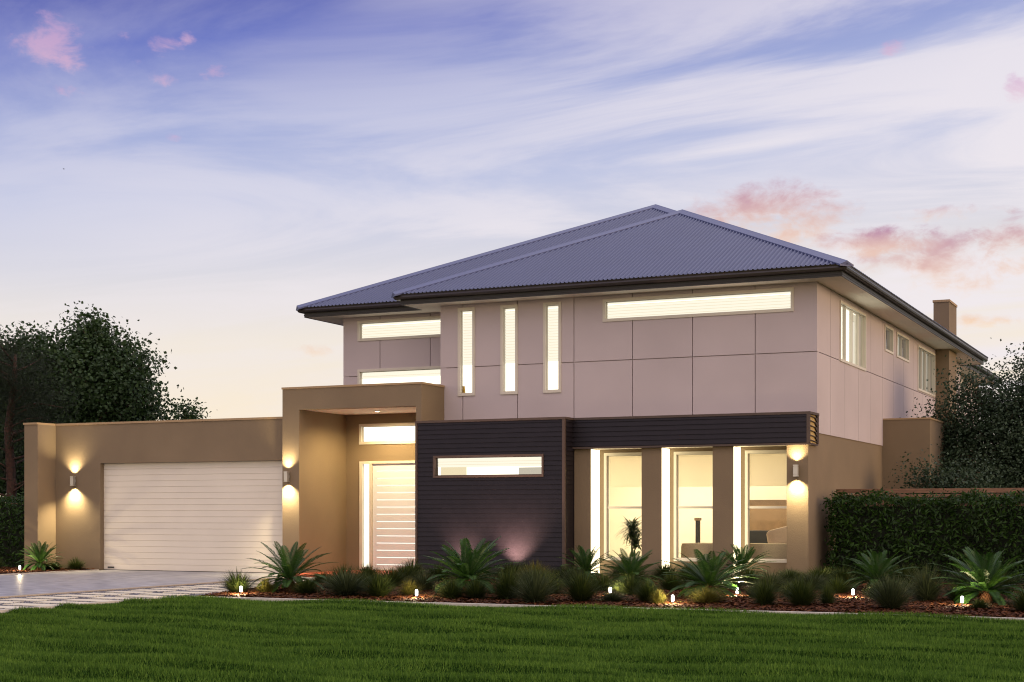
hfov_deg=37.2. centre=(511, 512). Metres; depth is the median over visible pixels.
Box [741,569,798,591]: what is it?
grass tuft
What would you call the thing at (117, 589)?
driveway border
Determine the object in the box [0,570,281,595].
driveway
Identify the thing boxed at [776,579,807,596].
grass tuft
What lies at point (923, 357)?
window
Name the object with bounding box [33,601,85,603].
paving slab
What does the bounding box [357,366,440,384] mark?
window
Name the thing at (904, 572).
grass tuft
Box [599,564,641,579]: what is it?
grass tuft
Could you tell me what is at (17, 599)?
paving slab
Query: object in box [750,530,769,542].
armchair
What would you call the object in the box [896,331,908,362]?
window
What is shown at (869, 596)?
grass tuft
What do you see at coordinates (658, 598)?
grass tuft
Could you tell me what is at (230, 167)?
sky
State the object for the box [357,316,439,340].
window
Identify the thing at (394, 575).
grass tuft
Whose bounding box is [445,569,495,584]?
grass tuft
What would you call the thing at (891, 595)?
grass tuft
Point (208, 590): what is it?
paving slab
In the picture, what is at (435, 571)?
grass tuft
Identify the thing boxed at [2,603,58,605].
paving slab
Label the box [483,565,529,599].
grass tuft
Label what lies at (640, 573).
grass tuft
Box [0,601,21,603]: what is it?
paving slab
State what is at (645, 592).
grass tuft
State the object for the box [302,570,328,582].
grass tuft
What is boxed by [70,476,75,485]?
wall lamp
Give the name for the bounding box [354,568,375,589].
grass tuft
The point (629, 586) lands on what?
grass tuft
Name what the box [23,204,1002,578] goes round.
house
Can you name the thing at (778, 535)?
cushion
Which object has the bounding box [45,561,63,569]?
grass tuft
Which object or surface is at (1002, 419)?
broadleaf tree
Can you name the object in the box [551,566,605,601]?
grass tuft
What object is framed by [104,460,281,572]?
garage door
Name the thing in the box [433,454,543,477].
window
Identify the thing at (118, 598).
paving slab
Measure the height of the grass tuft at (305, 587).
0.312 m
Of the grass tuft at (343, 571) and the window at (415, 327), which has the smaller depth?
the grass tuft at (343, 571)
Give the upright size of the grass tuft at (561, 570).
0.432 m
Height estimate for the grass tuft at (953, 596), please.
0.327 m
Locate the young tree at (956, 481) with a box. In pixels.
[884,443,1020,497]
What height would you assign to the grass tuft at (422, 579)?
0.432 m
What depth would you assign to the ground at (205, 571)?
35.29 m
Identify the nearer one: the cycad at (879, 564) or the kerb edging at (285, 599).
the kerb edging at (285, 599)
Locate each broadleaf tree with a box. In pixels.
[0,300,183,490]
[0,320,79,497]
[156,396,211,419]
[906,339,1023,501]
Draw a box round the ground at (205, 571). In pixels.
[107,569,264,572]
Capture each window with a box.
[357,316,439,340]
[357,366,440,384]
[359,423,414,444]
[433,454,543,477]
[458,307,475,395]
[500,304,518,394]
[543,302,561,392]
[603,287,793,321]
[604,452,641,560]
[674,451,712,560]
[745,450,786,562]
[839,300,865,370]
[884,324,893,354]
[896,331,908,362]
[918,344,934,396]
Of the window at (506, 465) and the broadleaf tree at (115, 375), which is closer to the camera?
the window at (506, 465)
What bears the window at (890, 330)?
in the house
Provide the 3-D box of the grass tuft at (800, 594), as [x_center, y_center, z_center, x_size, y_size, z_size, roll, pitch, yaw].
[3.909,1.027,20.497,0.856,0.476,0.822,0,0,-10]
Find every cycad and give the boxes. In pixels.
[18,541,64,570]
[242,541,338,591]
[414,536,518,592]
[558,545,614,581]
[593,548,671,586]
[659,549,761,597]
[714,544,775,576]
[841,550,916,588]
[930,547,1023,605]
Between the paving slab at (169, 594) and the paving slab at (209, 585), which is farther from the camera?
the paving slab at (209, 585)
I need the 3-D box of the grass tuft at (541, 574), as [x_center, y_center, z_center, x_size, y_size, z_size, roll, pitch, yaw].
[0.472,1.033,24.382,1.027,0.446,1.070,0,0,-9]
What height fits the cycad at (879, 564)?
0.713 m
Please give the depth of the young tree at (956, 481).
31.88 m
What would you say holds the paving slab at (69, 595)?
on the gravel path
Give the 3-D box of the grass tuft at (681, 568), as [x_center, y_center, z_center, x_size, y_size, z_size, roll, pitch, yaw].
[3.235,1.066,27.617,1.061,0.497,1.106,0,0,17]
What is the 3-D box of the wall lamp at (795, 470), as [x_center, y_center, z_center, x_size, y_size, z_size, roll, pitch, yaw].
[5.181,-0.770,27.764,0.088,0.216,0.117,0,0,25]
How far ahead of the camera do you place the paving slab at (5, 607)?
20.88 m
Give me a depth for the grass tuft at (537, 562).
25.79 m
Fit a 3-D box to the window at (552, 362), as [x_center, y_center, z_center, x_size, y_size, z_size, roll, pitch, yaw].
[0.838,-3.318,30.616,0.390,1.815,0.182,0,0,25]
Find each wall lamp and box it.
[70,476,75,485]
[284,471,289,481]
[793,465,798,476]
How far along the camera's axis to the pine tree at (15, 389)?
40.17 m
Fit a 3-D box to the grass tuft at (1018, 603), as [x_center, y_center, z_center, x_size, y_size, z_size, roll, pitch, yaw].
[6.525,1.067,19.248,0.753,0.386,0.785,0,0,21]
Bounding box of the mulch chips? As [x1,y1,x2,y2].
[0,566,94,573]
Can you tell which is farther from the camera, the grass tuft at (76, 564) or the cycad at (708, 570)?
the grass tuft at (76, 564)
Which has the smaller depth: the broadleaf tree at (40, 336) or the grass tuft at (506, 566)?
the grass tuft at (506, 566)
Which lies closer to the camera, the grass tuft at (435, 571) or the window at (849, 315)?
the grass tuft at (435, 571)
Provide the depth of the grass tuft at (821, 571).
27.01 m
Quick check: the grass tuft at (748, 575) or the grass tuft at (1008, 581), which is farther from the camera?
the grass tuft at (748, 575)
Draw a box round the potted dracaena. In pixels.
[615,516,641,552]
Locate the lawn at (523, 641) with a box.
[0,597,1023,681]
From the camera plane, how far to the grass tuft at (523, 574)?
24.73 m
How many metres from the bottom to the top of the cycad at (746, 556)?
0.743 m
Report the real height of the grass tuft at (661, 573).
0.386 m
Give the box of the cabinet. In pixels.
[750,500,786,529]
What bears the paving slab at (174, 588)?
on the gravel path
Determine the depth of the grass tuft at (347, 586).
22.90 m
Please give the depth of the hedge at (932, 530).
27.62 m
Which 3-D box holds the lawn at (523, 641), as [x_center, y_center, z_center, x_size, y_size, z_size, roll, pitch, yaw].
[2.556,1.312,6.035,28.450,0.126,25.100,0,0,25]
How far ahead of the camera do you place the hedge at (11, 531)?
35.63 m
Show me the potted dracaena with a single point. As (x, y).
(632, 527)
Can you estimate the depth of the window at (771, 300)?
29.32 m
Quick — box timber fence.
[836,488,1023,569]
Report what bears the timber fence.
on the ground at (205, 571)
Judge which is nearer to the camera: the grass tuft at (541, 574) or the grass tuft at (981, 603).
the grass tuft at (981, 603)
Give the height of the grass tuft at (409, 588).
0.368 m
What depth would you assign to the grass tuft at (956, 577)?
25.68 m
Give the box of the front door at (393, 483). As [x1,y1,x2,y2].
[373,463,414,569]
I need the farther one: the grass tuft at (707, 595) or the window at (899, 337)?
the window at (899, 337)
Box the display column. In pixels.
[694,518,701,542]
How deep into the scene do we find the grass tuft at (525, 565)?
28.79 m
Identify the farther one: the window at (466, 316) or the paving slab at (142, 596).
the window at (466, 316)
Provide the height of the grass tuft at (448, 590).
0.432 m
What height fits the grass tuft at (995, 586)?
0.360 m
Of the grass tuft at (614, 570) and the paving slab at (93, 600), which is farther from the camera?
the grass tuft at (614, 570)
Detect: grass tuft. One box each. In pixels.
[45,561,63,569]
[64,556,87,569]
[214,566,261,592]
[253,576,280,593]
[285,576,324,594]
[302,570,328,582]
[313,562,370,596]
[314,568,350,588]
[323,561,366,578]
[352,562,385,581]
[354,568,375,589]
[356,571,398,596]
[369,564,413,586]
[383,562,427,582]
[394,556,432,576]
[394,579,423,594]
[401,571,439,589]
[423,563,453,581]
[426,576,468,598]
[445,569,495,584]
[458,575,493,597]
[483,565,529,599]
[491,562,530,577]
[498,567,521,577]
[505,565,566,603]
[511,559,543,569]
[514,559,553,574]
[514,566,533,587]
[521,566,563,582]
[527,572,570,594]
[546,565,569,581]
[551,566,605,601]
[557,562,588,585]
[587,571,618,591]
[593,589,630,601]
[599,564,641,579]
[603,571,663,594]
[612,562,659,580]
[631,578,667,600]
[646,562,678,578]
[647,587,670,603]
[652,571,687,589]
[669,560,697,576]
[674,565,700,584]
[677,584,729,602]
[713,573,751,588]
[732,566,762,585]
[738,582,773,596]
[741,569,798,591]
[744,573,784,605]
[773,568,810,578]
[775,575,827,606]
[776,569,810,584]
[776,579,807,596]
[787,571,831,589]
[799,565,837,581]
[813,575,860,593]
[815,584,839,603]
[824,566,864,584]
[859,570,920,608]
[860,580,881,598]
[885,562,927,582]
[888,577,919,592]
[904,561,953,601]
[940,584,969,599]
[944,569,970,585]
[961,579,1012,591]
[964,596,992,608]
[971,570,1023,589]
[999,584,1023,610]
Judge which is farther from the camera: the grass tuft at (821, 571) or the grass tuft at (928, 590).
the grass tuft at (821, 571)
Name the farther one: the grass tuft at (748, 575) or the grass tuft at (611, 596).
the grass tuft at (748, 575)
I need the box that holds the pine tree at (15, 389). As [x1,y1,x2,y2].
[0,325,92,497]
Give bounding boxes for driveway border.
[0,576,294,597]
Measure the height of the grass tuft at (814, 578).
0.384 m
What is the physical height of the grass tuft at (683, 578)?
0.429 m
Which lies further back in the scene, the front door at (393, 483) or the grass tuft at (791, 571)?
the front door at (393, 483)
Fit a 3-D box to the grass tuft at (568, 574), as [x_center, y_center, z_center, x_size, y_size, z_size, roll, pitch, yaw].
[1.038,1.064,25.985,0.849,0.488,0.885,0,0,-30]
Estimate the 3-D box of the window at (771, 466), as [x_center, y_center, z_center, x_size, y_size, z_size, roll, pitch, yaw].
[4.813,-0.122,28.562,0.880,2.105,0.122,0,0,25]
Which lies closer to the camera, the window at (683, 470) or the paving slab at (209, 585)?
the paving slab at (209, 585)
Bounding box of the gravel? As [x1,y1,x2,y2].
[0,577,313,608]
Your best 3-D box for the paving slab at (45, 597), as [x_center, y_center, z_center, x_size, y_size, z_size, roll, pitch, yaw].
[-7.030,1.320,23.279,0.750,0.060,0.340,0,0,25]
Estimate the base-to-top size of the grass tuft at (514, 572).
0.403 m
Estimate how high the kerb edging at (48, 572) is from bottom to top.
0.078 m
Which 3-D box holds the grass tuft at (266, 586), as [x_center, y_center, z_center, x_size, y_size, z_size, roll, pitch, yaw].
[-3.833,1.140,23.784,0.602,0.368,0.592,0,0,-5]
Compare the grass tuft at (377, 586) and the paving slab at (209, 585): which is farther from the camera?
the paving slab at (209, 585)
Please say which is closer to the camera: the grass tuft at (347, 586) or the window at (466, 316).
the grass tuft at (347, 586)
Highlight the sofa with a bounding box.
[681,543,786,558]
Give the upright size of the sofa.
0.580 m
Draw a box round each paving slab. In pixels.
[0,598,51,600]
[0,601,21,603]
[0,606,23,608]
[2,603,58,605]
[27,596,77,598]
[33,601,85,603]
[53,594,104,597]
[62,599,111,601]
[81,593,128,595]
[92,597,136,599]
[107,591,151,592]
[116,595,164,597]
[131,589,175,591]
[139,593,189,595]
[151,588,195,589]
[163,591,211,593]
[176,586,217,587]
[187,590,228,591]
[194,585,224,586]
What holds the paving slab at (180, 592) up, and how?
on the gravel path
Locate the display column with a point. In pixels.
(697, 529)
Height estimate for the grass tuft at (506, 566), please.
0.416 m
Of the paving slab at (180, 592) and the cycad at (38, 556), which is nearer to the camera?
the paving slab at (180, 592)
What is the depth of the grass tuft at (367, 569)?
27.23 m
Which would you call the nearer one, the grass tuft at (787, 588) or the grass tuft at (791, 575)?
the grass tuft at (787, 588)
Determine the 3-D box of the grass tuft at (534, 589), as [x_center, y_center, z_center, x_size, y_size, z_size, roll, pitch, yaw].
[0.317,0.999,21.393,1.008,0.690,0.967,0,0,-4]
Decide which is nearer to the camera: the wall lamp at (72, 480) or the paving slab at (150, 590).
the paving slab at (150, 590)
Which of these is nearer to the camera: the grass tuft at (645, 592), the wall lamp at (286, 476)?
the grass tuft at (645, 592)
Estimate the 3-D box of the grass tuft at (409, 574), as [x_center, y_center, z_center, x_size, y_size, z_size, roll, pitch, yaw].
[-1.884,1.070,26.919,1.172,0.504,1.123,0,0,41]
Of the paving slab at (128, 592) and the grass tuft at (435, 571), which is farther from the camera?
the grass tuft at (435, 571)
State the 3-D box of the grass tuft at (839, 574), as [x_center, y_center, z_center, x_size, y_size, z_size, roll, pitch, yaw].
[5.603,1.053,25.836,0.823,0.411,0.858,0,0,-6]
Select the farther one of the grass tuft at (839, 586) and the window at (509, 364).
the window at (509, 364)
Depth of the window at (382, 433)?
33.31 m
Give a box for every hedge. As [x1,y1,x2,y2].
[0,492,23,566]
[820,487,1023,583]
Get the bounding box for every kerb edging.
[0,569,98,574]
[0,596,1023,620]
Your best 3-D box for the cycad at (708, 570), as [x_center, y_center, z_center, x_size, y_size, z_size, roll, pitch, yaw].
[2.903,0.922,22.334,1.622,0.799,1.586,0,0,12]
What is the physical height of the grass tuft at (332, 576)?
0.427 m
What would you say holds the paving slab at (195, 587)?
on the gravel path
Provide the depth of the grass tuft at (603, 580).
24.13 m
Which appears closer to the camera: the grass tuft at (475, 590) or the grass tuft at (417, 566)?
the grass tuft at (475, 590)
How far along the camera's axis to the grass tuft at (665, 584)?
24.39 m
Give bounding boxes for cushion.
[766,526,786,542]
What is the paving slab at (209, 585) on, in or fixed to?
on the gravel path
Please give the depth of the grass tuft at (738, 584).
24.60 m
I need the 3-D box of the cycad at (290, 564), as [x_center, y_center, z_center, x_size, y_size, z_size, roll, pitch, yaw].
[-3.561,0.872,24.118,1.584,0.863,1.500,0,0,40]
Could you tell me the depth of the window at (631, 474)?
29.87 m
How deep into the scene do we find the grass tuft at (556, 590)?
23.14 m
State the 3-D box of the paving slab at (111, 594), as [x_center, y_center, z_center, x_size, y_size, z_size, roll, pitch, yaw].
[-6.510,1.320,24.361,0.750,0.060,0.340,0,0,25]
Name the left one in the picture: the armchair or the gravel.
the gravel
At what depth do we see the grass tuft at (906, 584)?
22.91 m
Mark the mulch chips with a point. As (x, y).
(6, 570)
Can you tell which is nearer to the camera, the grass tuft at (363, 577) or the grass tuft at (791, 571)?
the grass tuft at (363, 577)
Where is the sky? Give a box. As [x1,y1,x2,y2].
[0,0,1023,502]

